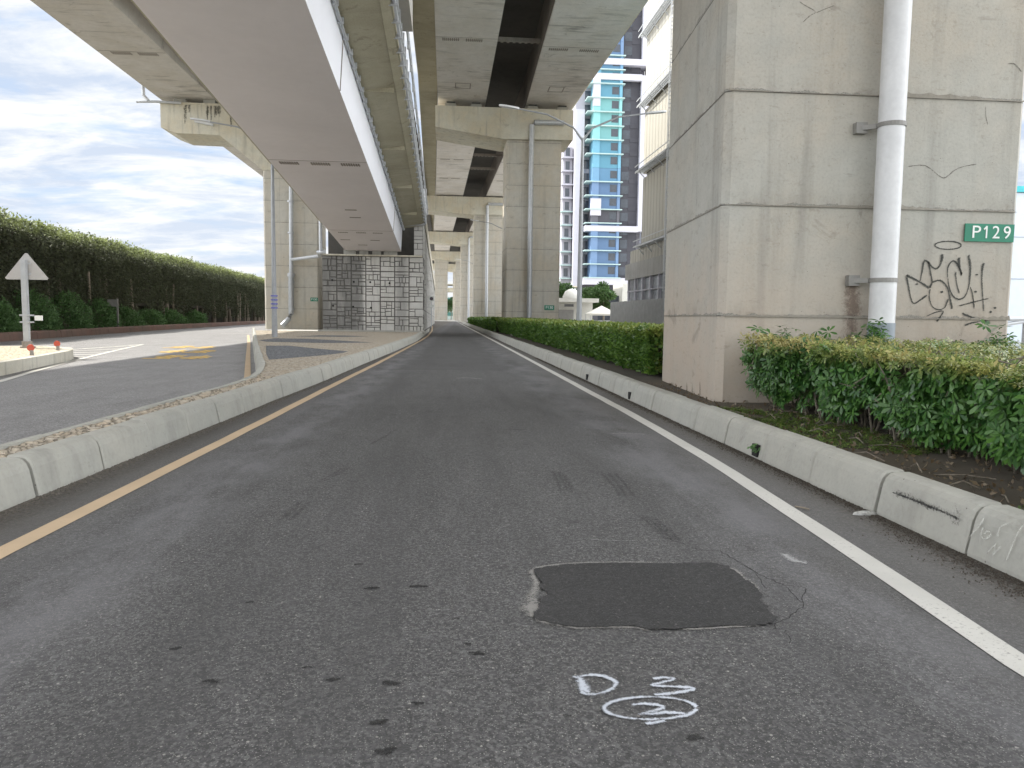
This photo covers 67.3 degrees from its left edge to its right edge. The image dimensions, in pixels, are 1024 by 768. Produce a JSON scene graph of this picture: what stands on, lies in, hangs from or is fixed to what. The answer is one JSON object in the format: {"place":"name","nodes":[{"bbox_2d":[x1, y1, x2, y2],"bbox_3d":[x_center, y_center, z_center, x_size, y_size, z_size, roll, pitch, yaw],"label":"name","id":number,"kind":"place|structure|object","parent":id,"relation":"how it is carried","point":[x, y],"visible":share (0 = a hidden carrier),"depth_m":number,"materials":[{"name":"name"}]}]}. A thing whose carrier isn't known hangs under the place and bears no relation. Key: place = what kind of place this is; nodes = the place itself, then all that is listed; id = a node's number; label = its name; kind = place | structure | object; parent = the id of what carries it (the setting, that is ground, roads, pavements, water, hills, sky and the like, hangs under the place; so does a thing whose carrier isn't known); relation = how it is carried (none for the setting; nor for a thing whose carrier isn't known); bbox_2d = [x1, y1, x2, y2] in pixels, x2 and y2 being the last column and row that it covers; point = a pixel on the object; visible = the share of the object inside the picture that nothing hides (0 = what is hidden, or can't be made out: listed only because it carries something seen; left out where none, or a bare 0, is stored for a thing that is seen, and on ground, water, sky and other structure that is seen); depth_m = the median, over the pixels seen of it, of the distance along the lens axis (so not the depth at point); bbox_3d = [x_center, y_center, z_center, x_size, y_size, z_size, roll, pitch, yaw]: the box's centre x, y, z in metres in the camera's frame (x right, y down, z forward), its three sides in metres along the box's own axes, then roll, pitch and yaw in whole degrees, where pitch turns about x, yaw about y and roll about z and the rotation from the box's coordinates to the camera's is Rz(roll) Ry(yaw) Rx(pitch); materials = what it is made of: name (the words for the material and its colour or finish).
{"place":"outdoors","nodes":[
{"label":"outdoors","id":0,"kind":"place"},
{"bbox_2d":[0,324,278,443],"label":"side road","id":1,"kind":"structure","parent":0,"point":[61,396],"depth_m":17.93,"materials":[{"name":"asphalt"}]},
{"bbox_2d":[0,346,73,375],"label":"traffic island","id":2,"kind":"structure","parent":1,"relation":"on","point":[20,364],"depth_m":20.04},
{"bbox_2d":[0,346,61,360],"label":"island paving","id":3,"kind":"structure","parent":2,"relation":"on","point":[9,352],"depth_m":22.40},
{"bbox_2d":[5,253,47,347],"bbox_3d":[-15.399,-2.637,24.343,1.300,3.000,0.310,0,5,-5],"label":"warning sign","id":4,"kind":"object","parent":3,"relation":"on","point":[25,269],"visible":0.88,"depth_m":24.33,"materials":[{"name":"metal"}]},
{"bbox_2d":[27,344,34,354],"bbox_3d":[-12.884,-0.916,20.576,0.190,0.295,0.100,0,5,-5],"label":"reflector marker","id":5,"kind":"object","parent":3,"relation":"on","point":[30,347],"visible":1,"depth_m":20.54,"materials":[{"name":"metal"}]},
{"bbox_2d":[0,344,143,381],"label":"white edge line","id":6,"kind":"object","parent":1,"relation":"on","point":[16,376],"visible":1,"depth_m":21.03,"materials":[{"name":"paint"}]},
{"bbox_2d":[73,345,131,356],"bbox_3d":[-15.583,-1.255,29.131,3.053,0.001,10.900,0,5,-5],"label":"hatched marking","id":7,"kind":"object","parent":1,"relation":"on","point":[85,352],"visible":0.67,"depth_m":28.97,"materials":[{"name":"white paint"}]},
{"bbox_2d":[141,346,214,358],"bbox_3d":[-12.560,-1.256,29.592,2.192,0.004,10.547,-1,5,-20],"label":"yellow road lettering","id":8,"kind":"object","parent":1,"relation":"on","point":[180,356],"visible":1,"depth_m":26.61,"materials":[{"name":"paint"}]},
{"bbox_2d":[244,335,250,377],"bbox_3d":[-12.069,-1.741,35.188,0.192,0.001,37.921,-1,5,-19],"label":"yellow edge line","id":9,"kind":"object","parent":1,"relation":"on","point":[247,372],"visible":0.96,"depth_m":23.88,"materials":[{"name":"paint"}]},
{"bbox_2d":[3,330,418,456],"bbox_3d":[-9.468,-0.772,21.084,11.598,0.001,67.600,0,5,-5],"label":"cobbled median","id":10,"kind":"object","parent":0,"point":[276,367],"visible":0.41,"depth_m":29.63,"materials":[{"name":"stone"}]},
{"bbox_2d":[0,375,275,457],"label":"cobblestones","id":11,"kind":"structure","parent":10,"relation":"on","point":[27,445],"depth_m":8.33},
{"bbox_2d":[190,117,277,336],"bbox_3d":[-13.777,-7.693,38.236,4.057,10.690,0.344,0,5,-5],"label":"street lamp","id":12,"kind":"object","parent":10,"relation":"on","point":[274,300],"visible":0.83,"depth_m":38.41,"materials":[{"name":"grey metal"}]},
{"bbox_2d":[266,346,347,359],"bbox_3d":[-6.544,-1.048,24.623,2.542,0.001,9.269,-1,5,-18],"label":"grey cobble inlay","id":13,"kind":"object","parent":10,"relation":"on","point":[277,352],"visible":1,"depth_m":24.09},
{"bbox_2d":[260,338,372,342],"bbox_3d":[-9.650,-1.944,34.373,3.686,0.001,6.809,-4,7,-43],"label":"grey cobble inlay","id":14,"kind":"object","parent":10,"relation":"on","point":[301,340],"visible":0.88,"depth_m":33.97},
{"bbox_2d":[303,335,364,336],"bbox_3d":[-9.760,-2.636,42.254,3.800,0.001,3.000,0,5,-5],"label":"grey cobble inlay","id":15,"kind":"object","parent":10,"relation":"on","point":[332,336],"visible":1,"depth_m":41.81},
{"bbox_2d":[318,189,434,332],"bbox_3d":[-12.174,-10.960,81.410,7.640,9.900,58.400,0,5,-5],"label":"bridge abutment","id":16,"kind":"object","parent":10,"relation":"on","point":[377,291],"visible":0.91,"depth_m":54.55,"materials":[{"name":"stone"}]},
{"bbox_2d":[131,0,427,251],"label":"ramp bridge","id":17,"kind":"structure","parent":16,"relation":"on","point":[313,98],"depth_m":24.77,"materials":[{"name":"paint"}]},
{"bbox_2d":[278,319,454,330],"bbox_3d":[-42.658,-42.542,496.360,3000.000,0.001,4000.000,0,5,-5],"label":"ground","id":18,"kind":"structure","parent":0,"point":[317,330],"depth_m":71.27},
{"bbox_2d":[0,321,264,341],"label":"verge kerb","id":19,"kind":"structure","parent":18,"relation":"on","point":[16,336],"depth_m":51.10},
{"bbox_2d":[0,328,265,449],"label":"kerb","id":20,"kind":"structure","parent":18,"relation":"on","point":[259,361],"depth_m":9.83,"materials":[{"name":"concrete"}]},
{"bbox_2d":[0,328,429,511],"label":"kerb","id":21,"kind":"structure","parent":18,"relation":"on","point":[28,474],"depth_m":8.15,"materials":[{"name":"concrete"}]},
{"bbox_2d":[136,85,325,329],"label":"viaduct pier","id":22,"kind":"structure","parent":18,"relation":"on","point":[177,121],"depth_m":62.83,"materials":[{"name":"concrete"}]},
{"bbox_2d":[30,0,434,263],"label":"viaduct deck","id":23,"kind":"structure","parent":22,"relation":"on","point":[126,37],"depth_m":49.52,"materials":[{"name":"concrete"}]},
{"bbox_2d":[280,186,294,327],"bbox_3d":[-18.292,-10.407,62.464,1.257,11.655,0.605,-2,6,-29],"label":"drainpipe","id":24,"kind":"object","parent":22,"relation":"attached to","point":[291,309],"visible":0.95,"depth_m":62.53,"materials":[{"name":"metal"}]},
{"bbox_2d":[291,221,325,260],"bbox_3d":[-15.140,-10.790,58.203,1.240,2.464,10.160,-2,6,-27],"label":"drainpipe","id":25,"kind":"object","parent":24,"relation":"attached to","point":[320,251],"visible":0.89,"depth_m":54.32,"materials":[{"name":"metal"}]},
{"bbox_2d":[429,296,434,327],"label":"speed sign","id":26,"kind":"object","parent":18,"relation":"on","point":[431,299],"visible":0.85,"depth_m":74.12,"materials":[{"name":"metal"}]},
{"bbox_2d":[434,259,447,320],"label":"viaduct pier","id":27,"kind":"structure","parent":18,"relation":"on","point":[441,282],"depth_m":210.16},
{"bbox_2d":[433,264,454,319],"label":"viaduct pier","id":28,"kind":"structure","parent":18,"relation":"on","point":[451,267],"depth_m":259.25,"materials":[{"name":"concrete"}]},
{"bbox_2d":[431,251,459,320],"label":"viaduct pier","id":29,"kind":"structure","parent":18,"relation":"on","point":[449,256],"depth_m":209.53,"materials":[{"name":"concrete"}]},
{"bbox_2d":[447,297,452,319],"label":"tree","id":30,"kind":"object","parent":18,"relation":"on","point":[450,303],"visible":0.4,"depth_m":296.37,"materials":[{"name":"green plant"}]},
{"bbox_2d":[559,281,572,297],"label":"tree","id":31,"kind":"object","parent":18,"relation":"on","point":[563,287],"visible":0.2,"depth_m":108.99,"materials":[{"name":"green plant"}]},
{"bbox_2d":[558,298,598,319],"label":"gatehouse","id":32,"kind":"object","parent":18,"relation":"on","point":[567,308],"visible":0.42,"depth_m":91.83,"materials":[{"name":"white paint"}]},
{"bbox_2d":[573,286,595,309],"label":"tree","id":33,"kind":"object","parent":18,"relation":"on","point":[584,293],"visible":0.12,"depth_m":107.86,"materials":[{"name":"green plant"}]},
{"bbox_2d":[585,306,609,319],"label":"canopy tent","id":34,"kind":"object","parent":18,"relation":"on","point":[602,311],"visible":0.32,"depth_m":84.67,"materials":[{"name":"white fabric"}]},
{"bbox_2d":[587,281,616,319],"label":"tree","id":35,"kind":"object","parent":18,"relation":"on","point":[603,293],"visible":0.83,"depth_m":99.68,"materials":[{"name":"green plant"}]},
{"bbox_2d":[613,284,630,301],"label":"white outbuilding","id":36,"kind":"structure","parent":18,"relation":"on","point":[620,290],"depth_m":105.54,"materials":[{"name":"paint"}]},
{"bbox_2d":[597,296,618,319],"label":"shop front","id":37,"kind":"object","parent":36,"relation":"attached to","point":[599,317],"visible":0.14,"depth_m":107.04,"materials":[{"name":"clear glass"}]},
{"bbox_2d":[610,298,664,323],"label":"metal hoarding","id":38,"kind":"object","parent":18,"relation":"on","point":[646,311],"visible":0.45,"depth_m":67.85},
{"bbox_2d":[458,320,1023,580],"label":"kerb","id":39,"kind":"structure","parent":18,"relation":"on","point":[863,482],"depth_m":6.42,"materials":[{"name":"concrete"}]},
{"bbox_2d":[586,374,760,456],"bbox_3d":[2.242,0.278,13.371,0.068,0.130,10.217,0,5,-5],"label":"kerb drain hole","id":40,"kind":"object","parent":39,"relation":"on","point":[753,452],"visible":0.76,"depth_m":8.39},
{"bbox_2d":[747,443,759,453],"bbox_3d":[2.604,0.694,8.302,0.113,0.113,0.160,-5,8,-49],"label":"weed","id":41,"kind":"object","parent":40,"relation":"in","point":[752,447],"visible":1,"depth_m":8.29,"materials":[{"name":"green plant"}]},
{"bbox_2d":[892,492,957,520],"bbox_3d":[2.917,0.843,5.460,0.001,0.145,0.856,0,5,-5],"label":"tyre scuff","id":42,"kind":"object","parent":39,"relation":"on","point":[930,507],"visible":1,"depth_m":5.44,"materials":[{"name":"rubber"}]},
{"bbox_2d":[969,518,1022,558],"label":"chalk marking","id":43,"kind":"object","parent":39,"relation":"attached to","point":[997,534],"visible":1,"depth_m":4.73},
{"bbox_2d":[1008,316,1023,346],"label":"guard rail","id":44,"kind":"object","parent":18,"relation":"on","point":[1016,320],"visible":0.14,"depth_m":21.15,"materials":[{"name":"metal"}]},
{"bbox_2d":[353,321,562,370],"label":"road newer surface","id":45,"kind":"object","parent":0,"point":[449,345],"visible":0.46,"depth_m":29.43,"materials":[{"name":"asphalt"}]},
{"bbox_2d":[0,326,432,558],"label":"yellow edge line","id":46,"kind":"object","parent":45,"relation":"on","point":[8,548],"visible":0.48,"depth_m":6.72,"materials":[{"name":"paint"}]},
{"bbox_2d":[456,321,1023,676],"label":"white edge line","id":47,"kind":"object","parent":45,"relation":"on","point":[1000,650],"visible":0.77,"depth_m":4.77,"materials":[{"name":"paint"}]},
{"bbox_2d":[0,370,1023,767],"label":"road","id":48,"kind":"structure","parent":0,"point":[468,498],"depth_m":3.91,"materials":[{"name":"asphalt"}]},
{"bbox_2d":[0,354,389,520],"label":"grit","id":49,"kind":"object","parent":48,"relation":"on","point":[111,469],"visible":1,"depth_m":7.80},
{"bbox_2d":[169,563,703,753],"bbox_3d":[-0.600,1.202,3.334,1.366,0.001,2.506,-3,6,-37],"label":"oil spot","id":50,"kind":"object","parent":48,"relation":"on","point":[393,748],"visible":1,"depth_m":3.12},
{"bbox_2d":[573,673,698,724],"bbox_3d":[0.509,1.240,3.045,0.500,0.001,0.432,0,5,-5],"label":"spray marking","id":51,"kind":"object","parent":48,"relation":"on","point":[581,685],"visible":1,"depth_m":3.04,"materials":[{"name":"white paint"}]},
{"bbox_2d":[523,561,758,629],"bbox_3d":[0.714,1.140,4.217,1.405,0.001,1.067,0,5,-5],"label":"patch edge mortar","id":52,"kind":"object","parent":48,"relation":"on","point":[533,605],"visible":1,"depth_m":3.98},
{"bbox_2d":[476,378,805,563],"bbox_3d":[0.504,0.542,11.016,2.489,0.001,15.753,0,5,-5],"label":"faint chalk marking","id":53,"kind":"object","parent":48,"relation":"on","point":[786,555],"visible":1,"depth_m":4.86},
{"bbox_2d":[533,562,777,628],"bbox_3d":[0.730,1.137,4.211,1.306,0.001,1.014,0,5,-5],"label":"asphalt patch","id":54,"kind":"object","parent":48,"relation":"on","point":[669,595],"visible":1,"depth_m":4.14,"materials":[{"name":"asphalt"}]},
{"bbox_2d":[672,540,805,642],"bbox_3d":[1.384,1.133,4.434,0.517,0.001,1.708,0,5,-5],"label":"asphalt crack","id":55,"kind":"object","parent":48,"relation":"on","point":[766,588],"visible":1,"depth_m":4.26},
{"bbox_2d":[533,358,1023,598],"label":"grit","id":56,"kind":"object","parent":48,"relation":"on","point":[848,503],"visible":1,"depth_m":5.77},
{"bbox_2d":[853,510,876,515],"bbox_3d":[2.745,1.001,5.978,0.200,0.030,0.070,0,5,-5],"label":"plastic wrapper","id":57,"kind":"object","parent":48,"relation":"on","point":[866,513],"visible":1,"depth_m":5.96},
{"bbox_2d":[0,0,1023,296],"label":"sky","id":58,"kind":"structure","parent":0,"point":[78,150],"materials":[{"name":"white"}]},
{"bbox_2d":[563,289,576,297],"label":"dome","id":59,"kind":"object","parent":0,"point":[570,293],"visible":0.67,"depth_m":103.49,"materials":[{"name":"white paint"}]},
{"bbox_2d":[559,2,648,319],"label":"apartment tower","id":60,"kind":"structure","parent":0,"point":[613,191],"depth_m":180.12,"materials":[{"name":"blue glass"}]},
{"bbox_2d":[608,253,614,260],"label":"window","id":61,"kind":"structure","parent":60,"relation":"in","point":[611,256],"depth_m":180.99,"materials":[{"name":"grey glass"}]},
{"bbox_2d":[609,212,615,219],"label":"window","id":62,"kind":"structure","parent":60,"relation":"in","point":[612,215],"depth_m":180.15,"materials":[{"name":"grey glass"}]},
{"bbox_2d":[619,253,626,261],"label":"window","id":63,"kind":"structure","parent":60,"relation":"in","point":[622,257],"depth_m":182.54,"materials":[{"name":"grey glass"}]},
{"bbox_2d":[619,240,626,248],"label":"window","id":64,"kind":"structure","parent":60,"relation":"in","point":[623,243],"depth_m":182.23,"materials":[{"name":"grey glass"}]},
{"bbox_2d":[620,213,627,221],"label":"window","id":65,"kind":"structure","parent":60,"relation":"in","point":[623,216],"depth_m":181.70,"materials":[{"name":"grey glass"}]},
{"bbox_2d":[620,199,627,207],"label":"window","id":66,"kind":"structure","parent":60,"relation":"in","point":[624,202],"depth_m":181.43,"materials":[{"name":"grey glass"}]},
{"bbox_2d":[621,185,628,193],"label":"window","id":67,"kind":"structure","parent":60,"relation":"in","point":[624,189],"depth_m":181.12,"materials":[{"name":"grey glass"}]},
{"bbox_2d":[621,172,628,180],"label":"window","id":68,"kind":"structure","parent":60,"relation":"in","point":[624,175],"depth_m":180.86,"materials":[{"name":"grey glass"}]},
{"bbox_2d":[621,158,628,166],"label":"window","id":69,"kind":"structure","parent":60,"relation":"in","point":[625,161],"depth_m":180.59,"materials":[{"name":"grey glass"}]},
{"bbox_2d":[622,144,629,152],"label":"window","id":70,"kind":"structure","parent":60,"relation":"in","point":[625,147],"depth_m":180.29,"materials":[{"name":"grey glass"}]},
{"bbox_2d":[622,130,629,138],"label":"window","id":71,"kind":"structure","parent":60,"relation":"in","point":[625,133],"depth_m":180.02,"materials":[{"name":"grey glass"}]},
{"bbox_2d":[622,117,629,124],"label":"window","id":72,"kind":"structure","parent":60,"relation":"in","point":[626,120],"depth_m":179.76,"materials":[{"name":"grey glass"}]},
{"bbox_2d":[623,102,630,110],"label":"window","id":73,"kind":"structure","parent":60,"relation":"in","point":[626,106],"depth_m":179.49,"materials":[{"name":"grey glass"}]},
{"bbox_2d":[623,88,630,97],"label":"window","id":74,"kind":"structure","parent":60,"relation":"in","point":[626,92],"depth_m":179.19,"materials":[{"name":"grey glass"}]},
{"bbox_2d":[624,46,631,54],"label":"window","id":75,"kind":"structure","parent":60,"relation":"in","point":[627,49],"depth_m":178.36,"materials":[{"name":"grey glass"}]},
{"bbox_2d":[625,32,631,40],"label":"window","id":76,"kind":"structure","parent":60,"relation":"in","point":[628,35],"depth_m":178.10,"materials":[{"name":"grey glass"}]},
{"bbox_2d":[625,0,673,300],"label":"ribbed building","id":77,"kind":"structure","parent":0,"point":[644,276],"depth_m":66.69,"materials":[{"name":"metal"}]},
{"bbox_2d":[630,274,664,300],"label":"window","id":78,"kind":"structure","parent":77,"relation":"in","point":[655,278],"depth_m":68.95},
{"bbox_2d":[662,0,673,311],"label":"caged ladder","id":79,"kind":"object","parent":77,"relation":"attached to","point":[668,136],"visible":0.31,"depth_m":58.34,"materials":[{"name":"metal"}]},
{"bbox_2d":[466,322,1023,509],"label":"planting bed","id":80,"kind":"object","parent":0,"point":[1005,475],"depth_m":7.29,"materials":[{"name":"soil"}]},
{"bbox_2d":[428,231,472,321],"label":"viaduct pier","id":81,"kind":"structure","parent":80,"relation":"on","point":[458,239],"depth_m":161.14,"materials":[{"name":"concrete"}]},
{"bbox_2d":[467,236,472,321],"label":"drainpipe","id":82,"kind":"object","parent":81,"relation":"attached to","point":[468,303],"visible":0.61,"depth_m":160.71,"materials":[{"name":"metal"}]},
{"bbox_2d":[427,195,502,316],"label":"viaduct pier","id":83,"kind":"structure","parent":80,"relation":"on","point":[473,208],"depth_m":113.76,"materials":[{"name":"concrete"}]},
{"bbox_2d":[485,202,502,316],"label":"drainpipe","id":84,"kind":"object","parent":83,"relation":"attached to","point":[486,256],"visible":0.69,"depth_m":113.13,"materials":[{"name":"metal"}]},
{"bbox_2d":[467,316,530,331],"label":"hedge","id":85,"kind":"object","parent":80,"relation":"on","point":[490,323],"visible":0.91,"depth_m":72.92,"materials":[{"name":"green plant"}]},
{"bbox_2d":[435,102,572,318],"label":"viaduct pier","id":86,"kind":"structure","parent":80,"relation":"on","point":[505,131],"depth_m":64.28,"materials":[{"name":"concrete"}]},
{"bbox_2d":[413,0,647,263],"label":"viaduct deck","id":87,"kind":"structure","parent":86,"relation":"on","point":[548,54],"depth_m":55.27,"materials":[{"name":"concrete"}]},
{"bbox_2d":[526,120,563,317],"bbox_3d":[2.721,-13.076,63.912,2.923,17.361,0.520,0,5,-5],"label":"drainpipe","id":88,"kind":"object","parent":86,"relation":"attached to","point":[531,145],"visible":0.94,"depth_m":63.51,"materials":[{"name":"metal"}]},
{"bbox_2d":[497,317,663,375],"bbox_3d":[2.206,-2.676,38.365,3.103,1.331,45.364,0,5,-5],"label":"hedge","id":89,"kind":"object","parent":80,"relation":"on","point":[637,346],"visible":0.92,"depth_m":21.29,"materials":[{"name":"green plant"}]},
{"bbox_2d":[499,104,665,320],"bbox_3d":[3.126,-7.094,34.897,7.560,10.640,0.315,0,5,-5],"label":"street lamp","id":90,"kind":"object","parent":80,"relation":"on","point":[579,284],"visible":0.88,"depth_m":34.72,"materials":[{"name":"grey metal"}]},
{"bbox_2d":[646,382,1023,507],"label":"fallen leaves","id":91,"kind":"object","parent":80,"relation":"on","point":[1002,490],"visible":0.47,"depth_m":7.36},
{"bbox_2d":[662,0,1023,402],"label":"viaduct pier","id":92,"kind":"structure","parent":80,"relation":"on","point":[771,174],"depth_m":11.62,"materials":[{"name":"concrete"}]},
{"bbox_2d":[845,0,912,345],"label":"drainpipe","id":93,"kind":"object","parent":92,"relation":"attached to","point":[890,126],"visible":0.84,"depth_m":11.18,"materials":[{"name":"white plastic"}]},
{"bbox_2d":[717,406,1023,508],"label":"ground cover","id":94,"kind":"object","parent":80,"relation":"on","point":[779,421],"visible":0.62,"depth_m":8.66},
{"bbox_2d":[733,317,1023,503],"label":"hedge","id":95,"kind":"object","parent":80,"relation":"on","point":[931,393],"visible":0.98,"depth_m":7.77,"materials":[{"name":"green plant"}]},
{"bbox_2d":[1006,186,1023,351],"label":"panel building","id":96,"kind":"structure","parent":0,"point":[1016,303],"depth_m":31.61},
{"label":"verge","id":97,"kind":"structure","parent":0,"visible":0},
{"bbox_2d":[0,295,21,331],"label":"shrub","id":98,"kind":"object","parent":97,"relation":"on","point":[6,317],"visible":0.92,"depth_m":38.72,"materials":[{"name":"green plant"}]},
{"bbox_2d":[0,288,63,331],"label":"shrub","id":99,"kind":"object","parent":97,"relation":"on","point":[52,319],"visible":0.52,"depth_m":43.15,"materials":[{"name":"green plant"}]},
{"bbox_2d":[43,290,94,328],"bbox_3d":[-27.929,-4.540,48.055,3.024,2.698,5.166,0,5,-5],"label":"shrub","id":100,"kind":"object","parent":97,"relation":"on","point":[81,308],"visible":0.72,"depth_m":47.86,"materials":[{"name":"green plant"}]},
{"bbox_2d":[73,297,122,328],"bbox_3d":[-29.029,-4.903,53.868,2.785,2.423,5.018,0,5,-5],"label":"shrub","id":101,"kind":"object","parent":97,"relation":"on","point":[109,317],"visible":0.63,"depth_m":53.65,"materials":[{"name":"green plant"}]},
{"bbox_2d":[107,299,118,326],"bbox_3d":[-28.327,-5.005,54.580,0.700,2.100,0.150,0,5,-5],"label":"notice board","id":102,"kind":"object","parent":97,"relation":"on","point":[112,302],"visible":0.75,"depth_m":54.46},
{"bbox_2d":[111,304,145,325],"bbox_3d":[-30.019,-5.230,59.329,2.761,1.968,5.098,0,5,-5],"label":"shrub","id":103,"kind":"object","parent":97,"relation":"on","point":[131,319],"visible":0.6,"depth_m":59.18,"materials":[{"name":"green plant"}]},
{"bbox_2d":[0,206,264,330],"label":"screen hedge","id":104,"kind":"object","parent":97,"relation":"on","point":[86,267],"visible":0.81,"depth_m":58.82,"materials":[{"name":"green plant"}]},
{"bbox_2d":[137,308,167,324],"bbox_3d":[-30.940,-5.630,65.276,2.826,1.746,5.283,0,5,-5],"label":"shrub","id":105,"kind":"object","parent":97,"relation":"on","point":[155,316],"visible":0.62,"depth_m":64.98,"materials":[{"name":"green plant"}]},
{"bbox_2d":[156,307,188,324],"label":"shrub","id":106,"kind":"object","parent":97,"relation":"on","point":[174,316],"visible":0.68,"depth_m":71.69,"materials":[{"name":"green plant"}]},
{"bbox_2d":[181,309,208,323],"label":"shrub","id":107,"kind":"object","parent":97,"relation":"on","point":[198,317],"visible":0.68,"depth_m":79.58,"materials":[{"name":"green plant"}]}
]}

